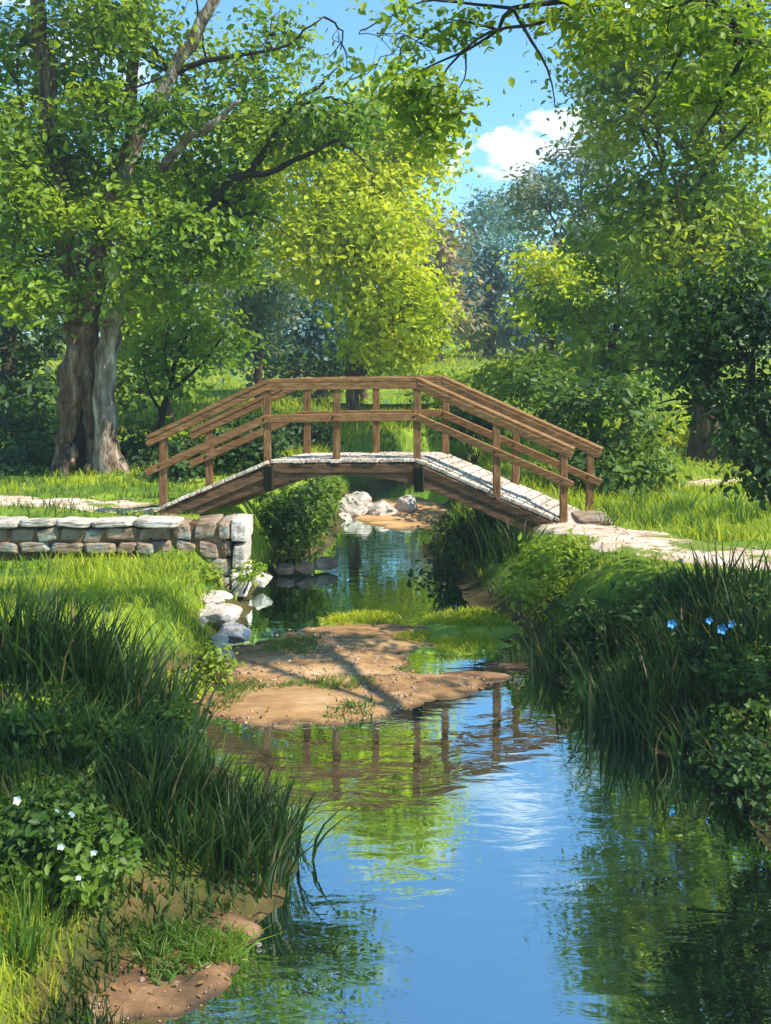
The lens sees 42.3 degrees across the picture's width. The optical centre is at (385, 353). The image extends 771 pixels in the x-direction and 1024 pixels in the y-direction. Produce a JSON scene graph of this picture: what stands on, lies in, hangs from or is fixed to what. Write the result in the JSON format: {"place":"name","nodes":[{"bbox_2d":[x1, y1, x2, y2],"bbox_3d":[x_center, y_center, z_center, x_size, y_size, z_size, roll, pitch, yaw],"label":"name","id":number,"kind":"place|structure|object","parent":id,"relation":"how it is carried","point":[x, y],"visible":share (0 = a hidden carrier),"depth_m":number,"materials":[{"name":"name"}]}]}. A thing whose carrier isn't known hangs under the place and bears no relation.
{"place":"outdoors","nodes":[
{"label":"outdoors","id":0,"kind":"place"},
{"bbox_2d":[0,495,158,514],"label":"path","id":1,"kind":"structure","parent":0,"point":[84,503],"depth_m":13.68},
{"bbox_2d":[0,335,770,1023],"bbox_3d":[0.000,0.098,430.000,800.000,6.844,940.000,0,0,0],"label":"ground","id":2,"kind":"structure","parent":0,"point":[476,593],"depth_m":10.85,"materials":[{"name":"plant"}]},
{"bbox_2d":[0,439,52,477],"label":"shrub","id":3,"kind":"object","parent":2,"relation":"on","point":[6,458],"visible":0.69,"depth_m":17.26,"materials":[{"name":"green plant"}]},
{"bbox_2d":[0,424,54,463],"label":"shrub","id":4,"kind":"object","parent":2,"relation":"on","point":[16,446],"visible":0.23,"depth_m":18.57,"materials":[{"name":"green plant"}]},
{"bbox_2d":[0,405,58,453],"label":"shrub","id":5,"kind":"object","parent":2,"relation":"on","point":[14,424],"visible":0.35,"depth_m":19.79,"materials":[{"name":"green plant"}]},
{"bbox_2d":[0,847,61,926],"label":"grass clump","id":6,"kind":"object","parent":2,"relation":"on","point":[33,894],"visible":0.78,"depth_m":4.97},
{"bbox_2d":[0,870,75,973],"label":"grass clump","id":7,"kind":"object","parent":2,"relation":"on","point":[31,945],"visible":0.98,"depth_m":4.75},
{"bbox_2d":[0,564,76,678],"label":"grass clump","id":8,"kind":"object","parent":2,"relation":"on","point":[14,624],"visible":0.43,"depth_m":7.98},
{"bbox_2d":[0,604,116,696],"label":"grass clump","id":9,"kind":"object","parent":2,"relation":"on","point":[5,669],"visible":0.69,"depth_m":7.65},
{"bbox_2d":[0,575,122,677],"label":"grass clump","id":10,"kind":"object","parent":2,"relation":"on","point":[54,618],"visible":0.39,"depth_m":7.98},
{"bbox_2d":[9,593,135,695],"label":"grass clump","id":11,"kind":"object","parent":2,"relation":"on","point":[99,656],"visible":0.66,"depth_m":7.79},
{"bbox_2d":[0,172,149,357],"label":"woodland tree","id":12,"kind":"object","parent":2,"relation":"on","point":[114,251],"visible":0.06,"depth_m":53.92,"materials":[{"name":"green plant"}]},
{"bbox_2d":[0,20,150,435],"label":"dark tree","id":13,"kind":"object","parent":2,"relation":"on","point":[12,396],"visible":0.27,"depth_m":23.44,"materials":[{"name":"green plant"}]},
{"bbox_2d":[21,676,136,755],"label":"grass clump","id":14,"kind":"object","parent":2,"relation":"on","point":[87,719],"visible":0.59,"depth_m":6.80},
{"bbox_2d":[0,774,161,908],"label":"flowering plant","id":15,"kind":"object","parent":2,"relation":"on","point":[64,836],"visible":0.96,"depth_m":5.16,"materials":[{"name":"green plant"}]},
{"bbox_2d":[11,587,160,696],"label":"grass clump","id":16,"kind":"object","parent":2,"relation":"on","point":[89,672],"visible":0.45,"depth_m":8.15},
{"bbox_2d":[0,515,183,560],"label":"dry stone wall","id":17,"kind":"structure","parent":2,"relation":"on","point":[19,535],"depth_m":12.26,"materials":[{"name":"stone"}]},
{"bbox_2d":[2,606,192,717],"bbox_3d":[-2.273,2.433,7.744,1.652,0.834,1.488,0,0,-14],"label":"grass clump","id":18,"kind":"object","parent":2,"relation":"on","point":[127,675],"visible":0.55,"depth_m":7.78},
{"bbox_2d":[7,583,193,681],"bbox_3d":[-2.507,2.237,8.137,1.584,0.667,1.272,0,0,14],"label":"grass clump","id":19,"kind":"object","parent":2,"relation":"on","point":[109,658],"visible":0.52,"depth_m":8.00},
{"bbox_2d":[34,618,183,718],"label":"grass clump","id":20,"kind":"object","parent":2,"relation":"on","point":[155,691],"visible":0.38,"depth_m":7.98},
{"bbox_2d":[0,683,219,784],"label":"leafy plant","id":21,"kind":"object","parent":2,"relation":"on","point":[163,709],"visible":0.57,"depth_m":6.80,"materials":[{"name":"green plant"}]},
{"bbox_2d":[37,709,215,802],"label":"grass clump","id":22,"kind":"object","parent":2,"relation":"on","point":[138,766],"visible":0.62,"depth_m":6.19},
{"bbox_2d":[48,734,221,834],"bbox_3d":[-1.465,2.544,5.882,1.059,0.476,0.954,0,0,-10],"label":"grass clump","id":23,"kind":"object","parent":2,"relation":"on","point":[106,794],"visible":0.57,"depth_m":5.82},
{"bbox_2d":[67,748,207,859],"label":"grass clump","id":24,"kind":"object","parent":2,"relation":"on","point":[140,828],"visible":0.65,"depth_m":5.66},
{"bbox_2d":[118,432,157,470],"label":"shrub","id":25,"kind":"object","parent":2,"relation":"on","point":[128,458],"visible":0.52,"depth_m":17.80,"materials":[{"name":"green plant"}]},
{"bbox_2d":[84,710,202,796],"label":"grass clump","id":26,"kind":"object","parent":2,"relation":"on","point":[139,745],"visible":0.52,"depth_m":6.32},
{"bbox_2d":[0,728,291,1023],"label":"creeping grass","id":27,"kind":"structure","parent":2,"relation":"on","point":[39,927],"depth_m":5.10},
{"bbox_2d":[118,403,188,460],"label":"shrub","id":28,"kind":"object","parent":2,"relation":"on","point":[150,426],"visible":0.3,"depth_m":18.85,"materials":[{"name":"green plant"}]},
{"bbox_2d":[89,635,234,750],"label":"grass clump","id":29,"kind":"object","parent":2,"relation":"on","point":[191,691],"visible":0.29,"depth_m":8.12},
{"bbox_2d":[95,772,231,877],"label":"grass clump","id":30,"kind":"object","parent":2,"relation":"on","point":[182,824],"visible":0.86,"depth_m":5.62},
{"bbox_2d":[37,73,292,423],"bbox_3d":[-5.652,-2.614,26.229,6.327,9.398,6.080,0,0,0],"label":"green tree","id":31,"kind":"object","parent":2,"relation":"on","point":[122,385],"visible":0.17,"depth_m":25.60,"materials":[{"name":"green plant"}]},
{"bbox_2d":[110,634,228,730],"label":"grass clump","id":32,"kind":"object","parent":2,"relation":"on","point":[180,687],"visible":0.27,"depth_m":8.38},
{"bbox_2d":[114,704,236,794],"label":"grass clump","id":33,"kind":"object","parent":2,"relation":"on","point":[190,758],"visible":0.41,"depth_m":6.40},
{"bbox_2d":[89,911,262,1023],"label":"mud bank","id":34,"kind":"structure","parent":2,"relation":"on","point":[145,1003],"depth_m":4.80,"materials":[{"name":"soil"}]},
{"bbox_2d":[71,894,285,1020],"bbox_3d":[-1.386,3.013,5.006,1.096,0.172,1.532,0,0,43],"label":"water weed","id":35,"kind":"object","parent":34,"relation":"on","point":[202,949],"visible":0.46,"depth_m":5.05,"materials":[{"name":"plant"}]},
{"bbox_2d":[121,749,231,818],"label":"grass clump","id":36,"kind":"object","parent":2,"relation":"on","point":[187,792],"visible":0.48,"depth_m":6.03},
{"bbox_2d":[119,425,245,485],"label":"shrub","id":37,"kind":"object","parent":2,"relation":"on","point":[184,469],"visible":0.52,"depth_m":16.21,"materials":[{"name":"green plant"}]},
{"bbox_2d":[117,293,283,445],"bbox_3d":[-3.538,0.397,18.473,3.131,3.013,2.735,0,0,0],"label":"sapling","id":38,"kind":"object","parent":2,"relation":"on","point":[196,339],"visible":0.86,"depth_m":18.26,"materials":[{"name":"green plant"}]},
{"bbox_2d":[152,513,252,596],"bbox_3d":[-2.364,2.712,12.739,1.292,1.277,0.712,0,0,0],"label":"stone abutment","id":39,"kind":"object","parent":2,"relation":"on","point":[225,541],"visible":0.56,"depth_m":12.43,"materials":[{"name":"stone"}]},
{"bbox_2d":[161,640,244,702],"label":"leafy plant","id":40,"kind":"object","parent":2,"relation":"on","point":[214,667],"visible":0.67,"depth_m":9.32,"materials":[{"name":"green plant"}]},
{"bbox_2d":[0,0,414,476],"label":"old tree","id":41,"kind":"object","parent":2,"relation":"on","point":[85,435],"visible":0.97,"depth_m":16.56,"materials":[{"name":"green plant"}]},
{"bbox_2d":[168,747,257,830],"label":"grass clump","id":42,"kind":"object","parent":2,"relation":"on","point":[231,793],"visible":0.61,"depth_m":6.21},
{"bbox_2d":[141,786,286,881],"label":"grass clump","id":43,"kind":"object","parent":2,"relation":"on","point":[223,853],"visible":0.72,"depth_m":5.74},
{"bbox_2d":[202,603,242,625],"bbox_3d":[-1.863,2.885,11.023,0.508,0.221,0.574,0,0,13],"label":"rock","id":44,"kind":"object","parent":2,"relation":"on","point":[223,613],"visible":0.69,"depth_m":10.87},
{"bbox_2d":[176,779,281,878],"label":"grass clump","id":45,"kind":"object","parent":2,"relation":"on","point":[235,838],"visible":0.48,"depth_m":5.80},
{"bbox_2d":[196,558,275,593],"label":"leafy plant","id":46,"kind":"object","parent":2,"relation":"on","point":[207,571],"visible":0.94,"depth_m":12.17,"materials":[{"name":"green plant"}]},
{"bbox_2d":[191,743,308,850],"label":"grass clump","id":47,"kind":"object","parent":2,"relation":"on","point":[257,790],"visible":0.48,"depth_m":6.13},
{"bbox_2d":[198,423,303,471],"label":"shrub","id":48,"kind":"object","parent":2,"relation":"on","point":[250,452],"visible":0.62,"depth_m":17.06,"materials":[{"name":"green plant"}]},
{"bbox_2d":[203,247,322,411],"bbox_3d":[-3.955,-0.773,31.146,4.048,5.338,4.255,0,0,0],"label":"grey green tree","id":49,"kind":"object","parent":2,"relation":"on","point":[259,307],"visible":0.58,"depth_m":30.68,"materials":[{"name":"green plant"}]},
{"bbox_2d":[179,771,355,910],"bbox_3d":[-0.669,2.835,5.819,0.947,0.481,1.178,0,0,16],"label":"grass clump","id":50,"kind":"object","parent":2,"relation":"on","point":[283,879],"visible":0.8,"depth_m":5.75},
{"bbox_2d":[192,757,354,881],"bbox_3d":[-0.654,2.814,6.022,0.950,0.553,1.055,0,0,4],"label":"grass clump","id":51,"kind":"object","parent":2,"relation":"on","point":[279,826],"visible":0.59,"depth_m":6.06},
{"bbox_2d":[214,240,378,397],"bbox_3d":[-2.936,-1.232,35.833,7.006,5.885,5.842,0,0,0],"label":"blue green tree","id":52,"kind":"object","parent":2,"relation":"on","point":[312,336],"visible":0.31,"depth_m":35.16,"materials":[{"name":"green plant"}]},
{"bbox_2d":[243,470,358,563],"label":"shrub","id":53,"kind":"object","parent":2,"relation":"on","point":[287,514],"visible":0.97,"depth_m":14.69,"materials":[{"name":"green plant"}]},
{"bbox_2d":[257,411,345,449],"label":"shrub","id":54,"kind":"object","parent":2,"relation":"on","point":[317,435],"visible":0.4,"depth_m":21.61,"materials":[{"name":"green plant"}]},
{"bbox_2d":[93,618,519,1022],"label":"gravel","id":55,"kind":"structure","parent":2,"relation":"on","point":[204,966],"depth_m":9.42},
{"bbox_2d":[251,323,391,399],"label":"dark tree","id":56,"kind":"object","parent":2,"relation":"on","point":[286,372],"visible":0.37,"depth_m":32.77,"materials":[{"name":"green plant"}]},
{"bbox_2d":[186,623,490,729],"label":"sandbar","id":57,"kind":"structure","parent":2,"relation":"on","point":[304,702],"depth_m":9.32,"materials":[{"name":"sand"}]},
{"bbox_2d":[186,618,416,723],"bbox_3d":[-0.580,3.031,9.839,2.020,0.137,3.330,0,0,24],"label":"water weed","id":58,"kind":"object","parent":57,"relation":"on","point":[320,684],"visible":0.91,"depth_m":9.20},
{"bbox_2d":[187,55,490,425],"bbox_3d":[-1.300,-2.922,26.998,8.464,10.011,7.043,0,0,32],"label":"yellow green tree","id":59,"kind":"object","parent":2,"relation":"on","point":[348,209],"visible":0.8,"depth_m":25.28,"materials":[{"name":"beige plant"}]},
{"bbox_2d":[338,491,372,516],"bbox_3d":[-0.663,2.973,19.187,0.731,0.605,0.807,0,0,35],"label":"rock","id":60,"kind":"object","parent":2,"relation":"on","point":[362,500],"visible":0.52,"depth_m":18.94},
{"bbox_2d":[0,559,770,1023],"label":"bank grass","id":61,"kind":"structure","parent":2,"relation":"on","point":[50,747],"depth_m":5.92,"materials":[{"name":"plant"}]},
{"bbox_2d":[0,393,770,710],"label":"shade grass","id":62,"kind":"structure","parent":2,"relation":"on","point":[27,480],"depth_m":13.99,"materials":[{"name":"plant"}]},
{"bbox_2d":[0,347,770,416],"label":"grass","id":63,"kind":"structure","parent":2,"relation":"on","point":[465,358],"depth_m":42.38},
{"bbox_2d":[352,497,446,529],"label":"sandbar","id":64,"kind":"structure","parent":2,"relation":"on","point":[400,520],"depth_m":18.60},
{"bbox_2d":[321,612,522,654],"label":"grass","id":65,"kind":"structure","parent":2,"relation":"on","point":[450,631],"depth_m":10.97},
{"bbox_2d":[318,604,513,654],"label":"water weed","id":66,"kind":"object","parent":65,"relation":"on","point":[461,617],"visible":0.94,"depth_m":11.26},
{"bbox_2d":[406,507,512,584],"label":"shrub","id":67,"kind":"object","parent":2,"relation":"on","point":[437,572],"visible":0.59,"depth_m":13.69,"materials":[{"name":"green plant"}]},
{"bbox_2d":[410,198,512,360],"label":"tan tree","id":68,"kind":"object","parent":2,"relation":"on","point":[451,256],"visible":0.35,"depth_m":53.33,"materials":[{"name":"beige plant"}]},
{"bbox_2d":[421,398,511,464],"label":"shrub","id":69,"kind":"object","parent":2,"relation":"on","point":[472,418],"visible":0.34,"depth_m":21.64,"materials":[{"name":"green plant"}]},
{"bbox_2d":[415,184,553,357],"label":"blue green tree","id":70,"kind":"object","parent":2,"relation":"on","point":[489,258],"visible":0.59,"depth_m":59.07,"materials":[{"name":"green plant"}]},
{"bbox_2d":[446,312,528,357],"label":"shrub","id":71,"kind":"object","parent":2,"relation":"on","point":[476,345],"visible":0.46,"depth_m":59.30,"materials":[{"name":"green plant"}]},
{"bbox_2d":[443,662,542,680],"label":"mud bank","id":72,"kind":"structure","parent":2,"relation":"on","point":[510,667],"depth_m":9.54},
{"bbox_2d":[465,507,549,564],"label":"grass clump","id":73,"kind":"object","parent":2,"relation":"on","point":[499,553],"visible":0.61,"depth_m":12.87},
{"bbox_2d":[455,165,578,300],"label":"grey green tree","id":74,"kind":"object","parent":2,"relation":"on","point":[500,204],"visible":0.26,"depth_m":70.99,"materials":[{"name":"green plant"}]},
{"bbox_2d":[458,334,586,444],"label":"shrub","id":75,"kind":"object","parent":2,"relation":"on","point":[486,381],"visible":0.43,"depth_m":23.76,"materials":[{"name":"green plant"}]},
{"bbox_2d":[490,526,604,632],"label":"shrub","id":76,"kind":"object","parent":2,"relation":"on","point":[546,558],"visible":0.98,"depth_m":11.02,"materials":[{"name":"green plant"}]},
{"bbox_2d":[326,0,770,165],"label":"overhanging tree","id":77,"kind":"object","parent":2,"relation":"on","point":[742,40],"visible":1,"depth_m":8.15,"materials":[{"name":"green plant"}]},
{"bbox_2d":[496,605,600,681],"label":"grass clump","id":78,"kind":"object","parent":2,"relation":"on","point":[537,649],"visible":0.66,"depth_m":9.65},
{"bbox_2d":[511,624,595,683],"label":"grass clump","id":79,"kind":"object","parent":2,"relation":"on","point":[537,667],"visible":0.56,"depth_m":9.56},
{"bbox_2d":[486,236,621,421],"bbox_3d":[4.533,-0.480,25.949,3.698,5.195,2.949,0,0,0],"label":"young tree","id":80,"kind":"object","parent":2,"relation":"on","point":[545,275],"visible":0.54,"depth_m":25.75,"materials":[{"name":"green plant"}]},
{"bbox_2d":[486,253,626,356],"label":"blue green tree","id":81,"kind":"object","parent":2,"relation":"on","point":[507,340],"visible":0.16,"depth_m":57.55,"materials":[{"name":"green plant"}]},
{"bbox_2d":[486,61,643,390],"bbox_3d":[7.495,-5.241,40.137,6.950,13.635,5.898,0,0,0],"label":"grey green tree","id":82,"kind":"object","parent":2,"relation":"on","point":[546,201],"visible":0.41,"depth_m":39.70,"materials":[{"name":"green plant"}]},
{"bbox_2d":[543,585,627,650],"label":"leafy plant","id":83,"kind":"object","parent":2,"relation":"on","point":[583,612],"visible":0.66,"depth_m":9.77,"materials":[{"name":"green plant"}]},
{"bbox_2d":[484,0,696,498],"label":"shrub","id":84,"kind":"object","parent":2,"relation":"on","point":[639,465],"visible":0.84,"depth_m":16.29,"materials":[{"name":"green plant"}]},
{"bbox_2d":[549,620,662,700],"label":"leafy plant","id":85,"kind":"object","parent":2,"relation":"on","point":[582,662],"visible":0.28,"depth_m":9.27,"materials":[{"name":"green plant"}]},
{"bbox_2d":[559,653,676,732],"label":"grass clump","id":86,"kind":"object","parent":2,"relation":"on","point":[597,698],"visible":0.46,"depth_m":8.40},
{"bbox_2d":[512,195,745,449],"bbox_3d":[5.143,-0.674,21.569,4.601,5.899,4.926,0,0,0],"label":"leaning tree","id":87,"kind":"object","parent":2,"relation":"on","point":[584,320],"visible":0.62,"depth_m":21.46,"materials":[{"name":"green plant"}]},
{"bbox_2d":[566,583,692,676],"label":"grass clump","id":88,"kind":"object","parent":2,"relation":"on","point":[621,637],"visible":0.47,"depth_m":9.19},
{"bbox_2d":[549,634,722,740],"bbox_3d":[1.996,2.746,8.318,1.422,0.749,1.130,0,0,29],"label":"grass clump","id":89,"kind":"object","parent":2,"relation":"on","point":[600,712],"visible":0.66,"depth_m":8.24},
{"bbox_2d":[512,0,770,462],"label":"tall bright tree","id":90,"kind":"object","parent":2,"relation":"on","point":[710,195],"visible":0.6,"depth_m":19.12,"materials":[{"name":"green plant"}]},
{"bbox_2d":[601,578,693,642],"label":"leafy plant","id":91,"kind":"object","parent":2,"relation":"on","point":[640,606],"visible":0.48,"depth_m":9.58,"materials":[{"name":"green plant"}]},
{"bbox_2d":[604,679,698,753],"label":"grass clump","id":92,"kind":"object","parent":2,"relation":"on","point":[648,734],"visible":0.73,"depth_m":7.93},
{"bbox_2d":[603,638,717,746],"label":"grass clump","id":93,"kind":"object","parent":2,"relation":"on","point":[674,698],"visible":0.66,"depth_m":8.05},
{"bbox_2d":[579,215,770,513],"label":"dark leaved tree","id":94,"kind":"object","parent":2,"relation":"on","point":[739,318],"visible":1,"depth_m":9.56,"materials":[{"name":"green plant"}]},
{"bbox_2d":[619,602,737,692],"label":"grass clump","id":95,"kind":"object","parent":2,"relation":"on","point":[662,657],"visible":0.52,"depth_m":8.46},
{"bbox_2d":[630,405,736,453],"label":"shrub","id":96,"kind":"object","parent":2,"relation":"on","point":[683,437],"visible":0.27,"depth_m":21.80,"materials":[{"name":"green plant"}]},
{"bbox_2d":[633,689,739,769],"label":"grass clump","id":97,"kind":"object","parent":2,"relation":"on","point":[683,747],"visible":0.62,"depth_m":7.61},
{"bbox_2d":[639,571,753,638],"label":"grass clump","id":98,"kind":"object","parent":2,"relation":"on","point":[691,612],"visible":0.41,"depth_m":9.19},
{"bbox_2d":[631,582,768,655],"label":"grass clump","id":99,"kind":"object","parent":2,"relation":"on","point":[711,626],"visible":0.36,"depth_m":8.79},
{"bbox_2d":[636,712,770,830],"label":"leafy plant","id":100,"kind":"object","parent":2,"relation":"on","point":[755,776],"visible":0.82,"depth_m":6.90,"materials":[{"name":"green plant"}]},
{"bbox_2d":[645,690,767,771],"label":"grass clump","id":101,"kind":"object","parent":2,"relation":"on","point":[689,718],"visible":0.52,"depth_m":7.52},
{"bbox_2d":[643,568,770,674],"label":"grass clump","id":102,"kind":"object","parent":2,"relation":"on","point":[757,634],"visible":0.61,"depth_m":8.24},
{"bbox_2d":[661,626,754,690],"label":"leafy plant","id":103,"kind":"object","parent":2,"relation":"on","point":[696,668],"visible":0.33,"depth_m":8.37,"materials":[{"name":"green plant"}]},
{"bbox_2d":[651,611,766,696],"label":"grass clump","id":104,"kind":"object","parent":2,"relation":"on","point":[686,646],"visible":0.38,"depth_m":8.35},
{"bbox_2d":[649,646,770,712],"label":"grass clump","id":105,"kind":"object","parent":2,"relation":"on","point":[689,693],"visible":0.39,"depth_m":8.17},
{"bbox_2d":[657,530,770,625],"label":"grass clump","id":106,"kind":"object","parent":2,"relation":"on","point":[708,577],"visible":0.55,"depth_m":9.32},
{"bbox_2d":[663,537,770,609],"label":"grass clump","id":107,"kind":"object","parent":2,"relation":"on","point":[743,583],"visible":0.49,"depth_m":9.23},
{"bbox_2d":[673,628,770,752],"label":"leafy plant","id":108,"kind":"object","parent":2,"relation":"on","point":[762,681],"visible":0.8,"depth_m":7.70,"materials":[{"name":"green plant"}]},
{"bbox_2d":[681,580,770,673],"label":"grass clump","id":109,"kind":"object","parent":2,"relation":"on","point":[754,631],"visible":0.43,"depth_m":8.40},
{"bbox_3d":[2.192,2.756,13.407,0.856,0.888,0.899,0,0,0],"label":"stone abutment","id":110,"kind":"object","parent":2,"relation":"on","visible":0},
{"bbox_2d":[144,376,603,532],"bbox_3d":[-0.049,1.440,13.390,6.162,2.256,0.999,0,0,0],"label":"footbridge","id":111,"kind":"object","parent":110,"relation":"on","point":[445,473],"visible":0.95,"depth_m":12.96,"materials":[{"name":"brown wood"}]},
{"bbox_2d":[0,0,770,336],"label":"sky","id":112,"kind":"structure","parent":0,"point":[513,140],"materials":[{"name":"blue"}]},
{"bbox_2d":[132,483,770,1023],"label":"stream water","id":113,"kind":"structure","parent":0,"point":[520,849],"depth_m":6.08,"materials":[{"name":"liquid"}]},
{"bbox_2d":[532,515,770,569],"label":"path","id":114,"kind":"structure","parent":0,"point":[656,539],"depth_m":11.36,"materials":[{"name":"stone"}]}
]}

